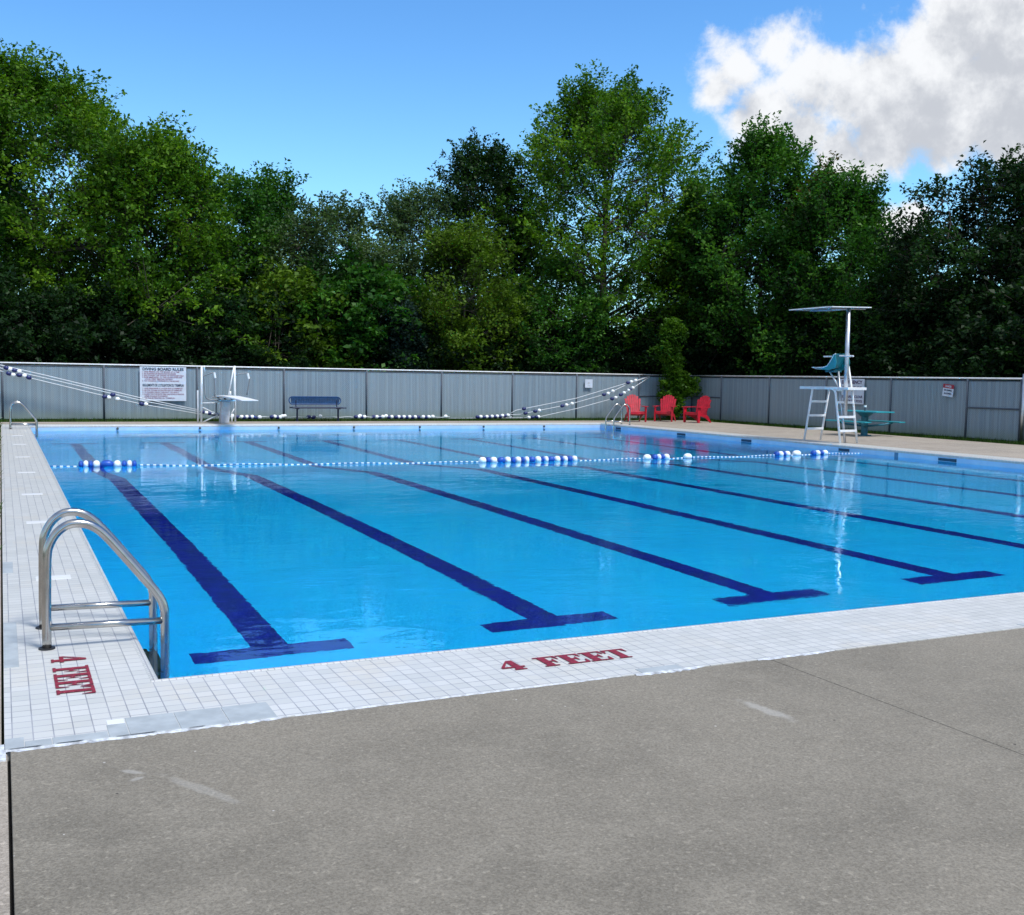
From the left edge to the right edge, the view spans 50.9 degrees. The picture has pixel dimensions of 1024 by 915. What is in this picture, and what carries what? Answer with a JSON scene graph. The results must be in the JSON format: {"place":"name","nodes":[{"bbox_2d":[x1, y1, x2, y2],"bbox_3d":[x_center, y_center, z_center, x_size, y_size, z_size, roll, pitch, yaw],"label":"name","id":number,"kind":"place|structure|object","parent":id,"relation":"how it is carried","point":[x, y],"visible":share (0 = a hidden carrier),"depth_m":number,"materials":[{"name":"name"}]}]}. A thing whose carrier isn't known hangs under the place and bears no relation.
{"place":"outdoors","nodes":[
{"label":"outdoors","id":0,"kind":"place"},
{"bbox_2d":[0,423,1,744],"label":"deck slab","id":1,"kind":"structure","parent":0,"point":[0,617],"depth_m":6.86,"materials":[{"name":"beige concrete"}]},
{"bbox_2d":[0,754,9,914],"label":"deck slab","id":2,"kind":"structure","parent":0,"point":[4,873],"depth_m":3.77,"materials":[{"name":"beige concrete"}]},
{"bbox_2d":[1,371,196,413],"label":"lane rope","id":3,"kind":"object","parent":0,"point":[26,376],"visible":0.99,"depth_m":35.21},
{"bbox_2d":[1,368,199,411],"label":"lane rope","id":4,"kind":"object","parent":3,"relation":"on","point":[8,373],"visible":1,"depth_m":35.45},
{"bbox_2d":[0,365,196,409],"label":"lane rope","id":5,"kind":"object","parent":4,"relation":"on","point":[8,368],"visible":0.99,"depth_m":34.94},
{"bbox_2d":[1,420,705,423],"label":"deck slab","id":6,"kind":"structure","parent":0,"point":[258,422],"depth_m":37.59,"materials":[{"name":"beige concrete"}]},
{"bbox_2d":[197,366,257,422],"bbox_3d":[-8.831,-1.973,34.154,1.750,1.894,5.000,-1,5,-25],"label":"diving board","id":7,"kind":"object","parent":6,"relation":"on","point":[224,414],"visible":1,"depth_m":35.39,"materials":[{"name":"white paint"}]},
{"bbox_2d":[288,396,345,420],"bbox_3d":[-6.885,-1.722,38.041,1.948,0.879,0.606,-1,5,-25],"label":"park bench","id":8,"kind":"object","parent":6,"relation":"on","point":[315,400],"visible":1,"depth_m":38.13,"materials":[{"name":"blue metal"}]},
{"bbox_2d":[624,394,648,421],"bbox_3d":[4.859,-1.957,42.504,0.869,1.074,1.006,0,4,-7],"label":"adirondack chair","id":9,"kind":"object","parent":6,"relation":"on","point":[634,404],"visible":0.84,"depth_m":42.78,"materials":[{"name":"red plastic"}]},
{"bbox_2d":[654,395,676,421],"bbox_3d":[6.188,-1.992,43.268,0.869,1.074,1.006,3,5,22],"label":"adirondack chair","id":10,"kind":"object","parent":6,"relation":"on","point":[665,401],"visible":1,"depth_m":43.49,"materials":[{"name":"red plastic"}]},
{"bbox_2d":[1,418,1009,744],"bbox_3d":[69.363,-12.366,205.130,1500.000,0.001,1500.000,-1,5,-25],"label":"ground","id":11,"kind":"structure","parent":0,"point":[213,420],"depth_m":9.72,"materials":[{"name":"grey concrete"}]},
{"bbox_2d":[7,761,13,914],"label":"joint filler","id":12,"kind":"object","parent":11,"relation":"on","point":[10,846],"depth_m":3.86,"materials":[{"name":"black rubber"}]},
{"bbox_2d":[0,262,77,364],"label":"shrub","id":13,"kind":"object","parent":11,"relation":"on","point":[6,281],"visible":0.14,"depth_m":38.40,"materials":[{"name":"green plant"}]},
{"bbox_2d":[0,286,94,365],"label":"shrub","id":14,"kind":"object","parent":11,"relation":"on","point":[22,306],"visible":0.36,"depth_m":37.74,"materials":[{"name":"green plant"}]},
{"bbox_2d":[0,137,95,290],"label":"maple tree","id":15,"kind":"object","parent":11,"relation":"on","point":[7,194],"visible":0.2,"depth_m":43.90,"materials":[{"name":"green plant"}]},
{"bbox_2d":[0,183,100,282],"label":"broadleaf tree","id":16,"kind":"object","parent":11,"relation":"on","point":[42,247],"visible":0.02,"depth_m":54.74,"materials":[{"name":"green plant"}]},
{"bbox_2d":[0,281,143,367],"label":"shrub","id":17,"kind":"object","parent":11,"relation":"on","point":[55,343],"visible":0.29,"depth_m":38.14,"materials":[{"name":"green plant"}]},
{"bbox_2d":[0,37,214,359],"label":"maple tree","id":18,"kind":"object","parent":11,"relation":"on","point":[32,99],"visible":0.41,"depth_m":42.45,"materials":[{"name":"green plant"}]},
{"bbox_2d":[40,276,202,367],"bbox_3d":[-14.353,-3.969,40.231,5.991,5.481,6.237,-2,5,-36],"label":"shrub","id":19,"kind":"object","parent":11,"relation":"on","point":[137,327],"visible":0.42,"depth_m":38.73,"materials":[{"name":"green plant"}]},
{"bbox_2d":[0,110,265,366],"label":"maple tree","id":20,"kind":"object","parent":11,"relation":"on","point":[176,165],"visible":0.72,"depth_m":40.42,"materials":[{"name":"green plant"}]},
{"bbox_2d":[105,291,240,368],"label":"shrub","id":21,"kind":"object","parent":11,"relation":"on","point":[163,341],"visible":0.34,"depth_m":39.49,"materials":[{"name":"green plant"}]},
{"bbox_2d":[123,163,305,365],"bbox_3d":[-13.143,-7.338,46.939,8.011,10.719,7.537,-1,5,-25],"label":"broadleaf tree","id":22,"kind":"object","parent":11,"relation":"on","point":[256,237],"visible":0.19,"depth_m":45.62,"materials":[{"name":"green plant"}]},
{"bbox_2d":[144,290,285,369],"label":"shrub","id":23,"kind":"object","parent":11,"relation":"on","point":[215,361],"visible":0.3,"depth_m":40.04,"materials":[{"name":"green plant"}]},
{"bbox_2d":[185,286,326,370],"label":"shrub","id":24,"kind":"object","parent":11,"relation":"on","point":[286,347],"visible":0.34,"depth_m":40.88,"materials":[{"name":"green plant"}]},
{"bbox_2d":[203,157,330,293],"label":"broadleaf tree","id":25,"kind":"object","parent":11,"relation":"on","point":[282,197],"visible":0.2,"depth_m":48.60,"materials":[{"name":"green plant"}]},
{"bbox_2d":[218,257,379,371],"bbox_3d":[-8.815,-4.848,44.058,7.729,6.729,7.785,-3,6,-44],"label":"shrub","id":26,"kind":"object","parent":11,"relation":"on","point":[283,274],"visible":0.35,"depth_m":42.24,"materials":[{"name":"green plant"}]},
{"bbox_2d":[246,189,422,370],"bbox_3d":[-8.411,-6.758,46.814,8.166,9.743,7.603,-1,5,-25],"label":"broadleaf tree","id":27,"kind":"object","parent":11,"relation":"on","point":[333,217],"visible":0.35,"depth_m":45.50,"materials":[{"name":"green plant"}]},
{"bbox_2d":[250,261,420,418],"bbox_3d":[-7.163,-4.689,44.456,7.745,6.788,6.906,2,4,10],"label":"shrub","id":28,"kind":"object","parent":11,"relation":"on","point":[304,310],"visible":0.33,"depth_m":42.80,"materials":[{"name":"green plant"}]},
{"bbox_2d":[0,362,691,420],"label":"privacy fence","id":29,"kind":"object","parent":11,"relation":"on","point":[369,394],"visible":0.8,"depth_m":39.32,"materials":[{"name":"metal"}]},
{"bbox_2d":[140,366,185,400],"bbox_3d":[-11.891,-2.509,36.660,1.520,1.160,0.014,-1,5,-25],"label":"rules sign","id":30,"kind":"object","parent":29,"relation":"attached to","point":[162,383],"visible":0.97,"depth_m":36.66,"materials":[{"name":"white plastic"}]},
{"bbox_2d":[511,377,647,414],"bbox_3d":[2.332,-2.458,42.961,7.839,1.676,0.356,-1,5,-28],"label":"lane rope","id":31,"kind":"object","parent":29,"relation":"attached to","point":[566,404],"visible":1,"depth_m":42.82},
{"bbox_2d":[510,376,649,413],"bbox_3d":[2.892,-2.522,43.203,6.622,1.599,0.391,-1,5,-28],"label":"lane rope","id":32,"kind":"object","parent":29,"relation":"attached to","point":[627,382],"visible":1,"depth_m":43.20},
{"bbox_2d":[585,379,592,387],"bbox_3d":[3.128,-3.009,43.763,0.350,0.340,0.013,-1,5,-25],"label":"notice sign","id":33,"kind":"object","parent":29,"relation":"attached to","point":[588,383],"visible":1,"depth_m":43.76,"materials":[{"name":"white plastic"}]},
{"bbox_2d":[284,238,440,370],"bbox_3d":[-6.307,-5.268,46.215,7.968,7.832,8.937,3,5,24],"label":"shrub","id":34,"kind":"object","parent":11,"relation":"on","point":[391,282],"visible":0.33,"depth_m":43.50,"materials":[{"name":"green plant"}]},
{"bbox_2d":[363,291,435,372],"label":"spruce tree","id":35,"kind":"object","parent":11,"relation":"on","point":[406,345],"visible":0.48,"depth_m":43.20,"materials":[{"name":"green plant"}]},
{"bbox_2d":[330,174,489,336],"bbox_3d":[-4.719,-7.524,49.544,8.145,10.981,9.357,-1,5,-25],"label":"broadleaf tree","id":36,"kind":"object","parent":11,"relation":"on","point":[397,210],"visible":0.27,"depth_m":48.33,"materials":[{"name":"green plant"}]},
{"bbox_2d":[357,316,470,418],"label":"shrub","id":37,"kind":"object","parent":11,"relation":"on","point":[423,326],"visible":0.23,"depth_m":43.21,"materials":[{"name":"green plant"}]},
{"bbox_2d":[387,309,512,373],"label":"shrub","id":38,"kind":"object","parent":11,"relation":"on","point":[461,328],"visible":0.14,"depth_m":44.05,"materials":[{"name":"green plant"}]},
{"bbox_2d":[376,210,549,400],"bbox_3d":[-1.936,-6.132,45.895,8.026,8.827,7.970,-1,5,-25],"label":"broadleaf tree","id":39,"kind":"object","parent":11,"relation":"on","point":[478,251],"visible":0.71,"depth_m":44.29,"materials":[{"name":"green plant"}]},
{"bbox_2d":[392,126,549,324],"bbox_3d":[-1.591,-9.239,53.319,8.769,13.952,8.651,-1,5,-25],"label":"oak tree","id":40,"kind":"object","parent":11,"relation":"on","point":[491,161],"visible":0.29,"depth_m":52.00,"materials":[{"name":"green plant"}]},
{"bbox_2d":[455,318,552,418],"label":"shrub","id":41,"kind":"object","parent":11,"relation":"on","point":[504,367],"visible":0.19,"depth_m":44.94,"materials":[{"name":"green plant"}]},
{"bbox_2d":[0,416,1023,555],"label":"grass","id":42,"kind":"structure","parent":11,"relation":"on","point":[773,424],"depth_m":37.47,"materials":[{"name":"green plant"}]},
{"bbox_2d":[202,410,266,419],"bbox_3d":[-9.613,-1.476,37.262,2.362,0.328,0.231,-1,5,-25],"label":"lane rope","id":43,"kind":"object","parent":42,"relation":"on","point":[237,416],"visible":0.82,"depth_m":37.29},
{"bbox_2d":[270,414,353,418],"bbox_3d":[-7.147,-1.462,38.437,3.107,0.182,0.231,-1,5,-25],"label":"lane rope","id":44,"kind":"object","parent":42,"relation":"on","point":[281,416],"visible":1,"depth_m":38.14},
{"bbox_2d":[354,414,449,418],"bbox_3d":[-4.084,-1.515,39.889,3.733,0.195,0.232,-1,5,-25],"label":"lane rope","id":45,"kind":"object","parent":42,"relation":"on","point":[359,416],"visible":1,"depth_m":39.72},
{"bbox_2d":[475,413,509,418],"bbox_3d":[-0.722,-1.595,41.482,1.537,0.211,0.232,-1,5,-25],"label":"lane rope","id":46,"kind":"object","parent":42,"relation":"on","point":[507,415],"visible":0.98,"depth_m":41.38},
{"bbox_2d":[449,377,649,418],"bbox_3d":[1.744,-2.392,42.663,9.165,1.748,0.398,-1,5,-27],"label":"lane rope","id":47,"kind":"object","parent":42,"relation":"on","point":[611,398],"visible":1,"depth_m":43.48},
{"bbox_2d":[495,313,588,406],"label":"shrub","id":48,"kind":"object","parent":11,"relation":"on","point":[529,361],"visible":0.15,"depth_m":45.68,"materials":[{"name":"green plant"}]},
{"bbox_2d":[493,244,648,376],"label":"broadleaf tree","id":49,"kind":"object","parent":11,"relation":"on","point":[593,316],"visible":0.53,"depth_m":45.98,"materials":[{"name":"green plant"}]},
{"bbox_2d":[536,322,630,418],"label":"shrub","id":50,"kind":"object","parent":11,"relation":"on","point":[604,369],"visible":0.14,"depth_m":46.82,"materials":[{"name":"green plant"}]},
{"bbox_2d":[438,59,748,370],"bbox_3d":[4.895,-10.500,52.298,15.491,16.835,15.478,-1,5,-25],"label":"maple tree","id":51,"kind":"object","parent":11,"relation":"on","point":[590,119],"visible":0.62,"depth_m":48.57,"materials":[{"name":"green plant"}]},
{"bbox_2d":[582,323,662,418],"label":"shrub","id":52,"kind":"object","parent":11,"relation":"on","point":[617,337],"visible":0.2,"depth_m":47.25,"materials":[{"name":"green plant"}]},
{"bbox_2d":[587,304,716,418],"bbox_3d":[6.453,-4.235,48.430,6.237,5.481,5.991,-1,5,-20],"label":"shrub","id":53,"kind":"object","parent":11,"relation":"on","point":[646,333],"visible":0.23,"depth_m":47.20,"materials":[{"name":"green plant"}]},
{"bbox_2d":[648,317,702,419],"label":"climbing plant","id":54,"kind":"object","parent":11,"relation":"on","point":[677,382],"visible":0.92,"depth_m":44.57,"materials":[{"name":"green plant"}]},
{"bbox_2d":[610,238,754,375],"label":"broadleaf tree","id":55,"kind":"object","parent":11,"relation":"on","point":[665,279],"visible":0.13,"depth_m":48.28,"materials":[{"name":"green plant"}]},
{"bbox_2d":[646,167,760,377],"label":"broadleaf tree","id":56,"kind":"object","parent":11,"relation":"on","point":[695,224],"visible":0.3,"depth_m":47.78,"materials":[{"name":"green plant"}]},
{"bbox_2d":[654,299,760,418],"bbox_3d":[9.225,-4.442,48.802,6.535,5.979,6.804,2,4,12],"label":"shrub","id":57,"kind":"object","parent":11,"relation":"on","point":[701,341],"visible":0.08,"depth_m":46.74,"materials":[{"name":"green plant"}]},
{"bbox_2d":[680,316,791,419],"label":"shrub","id":58,"kind":"object","parent":11,"relation":"on","point":[737,352],"visible":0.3,"depth_m":46.02,"materials":[{"name":"green plant"}]},
{"bbox_2d":[669,109,855,377],"bbox_3d":[11.137,-8.260,47.075,9.706,13.374,8.775,-1,5,-25],"label":"maple tree","id":59,"kind":"object","parent":11,"relation":"on","point":[766,159],"visible":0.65,"depth_m":45.06,"materials":[{"name":"green plant"}]},
{"bbox_2d":[747,304,837,379],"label":"shrub","id":60,"kind":"object","parent":11,"relation":"on","point":[796,373],"visible":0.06,"depth_m":44.41,"materials":[{"name":"green plant"}]},
{"bbox_2d":[745,274,867,307],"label":"broadleaf tree","id":61,"kind":"object","parent":11,"relation":"on","point":[771,294],"visible":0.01,"depth_m":56.52,"materials":[{"name":"green plant"}]},
{"bbox_2d":[766,305,869,378],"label":"shrub","id":62,"kind":"object","parent":11,"relation":"on","point":[804,343],"visible":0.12,"depth_m":42.89,"materials":[{"name":"green plant"}]},
{"bbox_2d":[734,159,930,378],"bbox_3d":[13.981,-6.651,43.494,8.160,10.750,8.423,-1,5,-25],"label":"broadleaf tree","id":63,"kind":"object","parent":11,"relation":"on","point":[851,209],"visible":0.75,"depth_m":42.57,"materials":[{"name":"green plant"}]},
{"bbox_2d":[691,374,1023,441],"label":"privacy fence","id":64,"kind":"object","parent":11,"relation":"on","point":[982,409],"visible":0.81,"depth_m":35.70,"materials":[{"name":"metal"}]},
{"bbox_2d":[839,379,864,404],"bbox_3d":[11.775,-2.290,37.289,0.014,0.870,1.200,-1,5,-25],"label":"emergency sign","id":65,"kind":"object","parent":64,"relation":"attached to","point":[858,396],"visible":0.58,"depth_m":37.06,"materials":[{"name":"white plastic"}]},
{"bbox_2d":[942,384,953,396],"bbox_3d":[13.575,-2.088,33.476,0.014,0.380,0.420,-1,11,-25],"label":"warning sign","id":66,"kind":"object","parent":64,"relation":"attached to","point":[948,390],"visible":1,"depth_m":33.46,"materials":[{"name":"white plastic"}]},
{"bbox_2d":[788,286,942,379],"bbox_3d":[14.360,-3.870,42.240,6.804,5.979,6.535,1,4,7],"label":"shrub","id":67,"kind":"object","parent":11,"relation":"on","point":[857,353],"visible":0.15,"depth_m":41.55,"materials":[{"name":"green plant"}]},
{"bbox_2d":[832,295,965,380],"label":"shrub","id":68,"kind":"object","parent":11,"relation":"on","point":[879,360],"visible":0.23,"depth_m":39.22,"materials":[{"name":"green plant"}]},
{"bbox_2d":[834,204,966,375],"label":"broadleaf tree","id":69,"kind":"object","parent":11,"relation":"on","point":[903,277],"visible":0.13,"depth_m":40.20,"materials":[{"name":"green plant"}]},
{"bbox_2d":[851,269,1017,381],"bbox_3d":[16.185,-3.766,39.733,6.808,6.228,7.087,4,5,36],"label":"shrub","id":70,"kind":"object","parent":11,"relation":"on","point":[916,361],"visible":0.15,"depth_m":38.32,"materials":[{"name":"green plant"}]},
{"bbox_2d":[851,140,1023,380],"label":"oak tree","id":71,"kind":"object","parent":11,"relation":"on","point":[974,256],"visible":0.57,"depth_m":38.66,"materials":[{"name":"green plant"}]},
{"bbox_2d":[890,276,1023,381],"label":"shrub","id":72,"kind":"object","parent":11,"relation":"on","point":[985,300],"visible":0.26,"depth_m":36.53,"materials":[{"name":"green plant"}]},
{"bbox_2d":[932,275,1023,380],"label":"shrub","id":73,"kind":"object","parent":11,"relation":"on","point":[951,367],"visible":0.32,"depth_m":35.52,"materials":[{"name":"green plant"}]},
{"bbox_2d":[958,277,1023,381],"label":"shrub","id":74,"kind":"object","parent":11,"relation":"on","point":[1015,322],"visible":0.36,"depth_m":34.49,"materials":[{"name":"green plant"}]},
{"bbox_2d":[959,154,1023,285],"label":"oak tree","id":75,"kind":"object","parent":11,"relation":"on","point":[1007,212],"visible":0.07,"depth_m":40.26,"materials":[{"name":"green plant"}]},
{"bbox_2d":[0,0,1023,327],"label":"sky","id":76,"kind":"structure","parent":0,"point":[359,96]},
{"bbox_2d":[10,660,1023,914],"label":"deck slab","id":77,"kind":"structure","parent":0,"point":[760,788],"depth_m":4.12,"materials":[{"name":"concrete"}]},
{"bbox_2d":[31,425,1023,468],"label":"pool basin","id":78,"kind":"object","parent":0,"point":[998,464],"visible":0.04,"depth_m":33.59,"materials":[{"name":"tile"}]},
{"bbox_2d":[0,422,1023,761],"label":"pool coping","id":79,"kind":"object","parent":78,"relation":"on","point":[132,696],"visible":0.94,"depth_m":6.43,"materials":[{"name":"white tile"}]},
{"bbox_2d":[9,401,37,434],"bbox_3d":[-13.704,-0.621,30.154,0.746,1.920,0.664,-1,5,-25],"label":"pool ladder","id":80,"kind":"object","parent":79,"relation":"attached to","point":[35,424],"visible":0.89,"depth_m":29.89,"materials":[{"name":"silver metal"}]},
{"bbox_2d":[51,656,95,694],"bbox_3d":[-2.393,1.176,5.847,0.185,0.001,0.816,-1,5,-25],"label":"depth marking","id":81,"kind":"object","parent":79,"relation":"on","point":[75,682],"visible":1,"depth_m":5.79,"materials":[{"name":"red paint"}]},
{"bbox_2d":[35,508,169,664],"bbox_3d":[-2.590,1.298,6.788,0.746,1.920,0.664,-1,5,-25],"label":"pool ladder","id":82,"kind":"object","parent":79,"relation":"attached to","point":[94,524],"visible":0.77,"depth_m":6.59,"materials":[{"name":"silver metal"}]},
{"bbox_2d":[501,648,632,669],"bbox_3d":[0.319,1.186,6.322,0.868,0.001,0.195,-1,5,-25],"label":"depth marking","id":83,"kind":"object","parent":79,"relation":"on","point":[550,663],"visible":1,"depth_m":6.33,"materials":[{"name":"red paint"}]},
{"bbox_2d":[605,403,630,428],"bbox_3d":[3.877,-1.018,39.405,0.746,1.920,0.664,-1,5,-25],"label":"pool ladder","id":84,"kind":"object","parent":79,"relation":"attached to","point":[613,420],"visible":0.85,"depth_m":39.24,"materials":[{"name":"silver metal"}]},
{"bbox_2d":[838,448,848,451],"bbox_3d":[8.810,-0.206,28.549,0.020,0.080,0.440,-1,5,-25],"label":"skimmer opening","id":85,"kind":"object","parent":78,"relation":"attached to","point":[843,449],"visible":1,"depth_m":28.55,"materials":[{"name":"blue plastic"}]},
{"bbox_2d":[937,457,956,461],"bbox_3d":[10.293,0.051,25.431,0.020,0.080,0.584,-1,5,-25],"label":"skimmer opening","id":86,"kind":"object","parent":78,"relation":"attached to","point":[947,459],"visible":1,"depth_m":25.42,"materials":[{"name":"plastic"}]},
{"bbox_2d":[32,428,1023,678],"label":"pool water","id":87,"kind":"structure","parent":0,"point":[249,567],"depth_m":12.53,"materials":[{"name":"blue liquid"}]},
{"bbox_2d":[50,450,853,466],"bbox_3d":[0.348,0.023,23.686,19.472,0.164,0.837,-1,5,-24],"label":"safety rope","id":88,"kind":"object","parent":87,"relation":"on","point":[103,463],"visible":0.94,"depth_m":23.06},
{"bbox_2d":[610,422,1023,458],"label":"deck slab","id":89,"kind":"structure","parent":0,"point":[978,448],"depth_m":32.26,"materials":[{"name":"beige concrete"}]},
{"bbox_2d":[683,395,710,422],"bbox_3d":[7.352,-1.920,42.557,1.006,1.074,0.869,-3,6,-43],"label":"adirondack chair","id":90,"kind":"object","parent":89,"relation":"on","point":[703,405],"visible":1,"depth_m":42.58,"materials":[{"name":"red plastic"}]},
{"bbox_2d":[789,306,871,443],"bbox_3d":[8.968,-2.335,30.117,1.428,3.810,2.194,-1,5,-25],"label":"lifeguard chair","id":91,"kind":"object","parent":89,"relation":"on","point":[838,363],"visible":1,"depth_m":29.72,"materials":[{"name":"white paint"}]},
{"bbox_2d":[825,405,904,435],"bbox_3d":[11.190,-1.175,34.115,1.660,0.964,1.800,-1,5,-25],"label":"picnic table","id":92,"kind":"object","parent":89,"relation":"on","point":[864,414],"visible":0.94,"depth_m":34.01,"materials":[{"name":"teal plastic"}]},
{"bbox_2d":[772,628,1023,754],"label":"deck slab","id":93,"kind":"structure","parent":0,"point":[972,684],"depth_m":6.09,"materials":[{"name":"concrete"}]}
]}

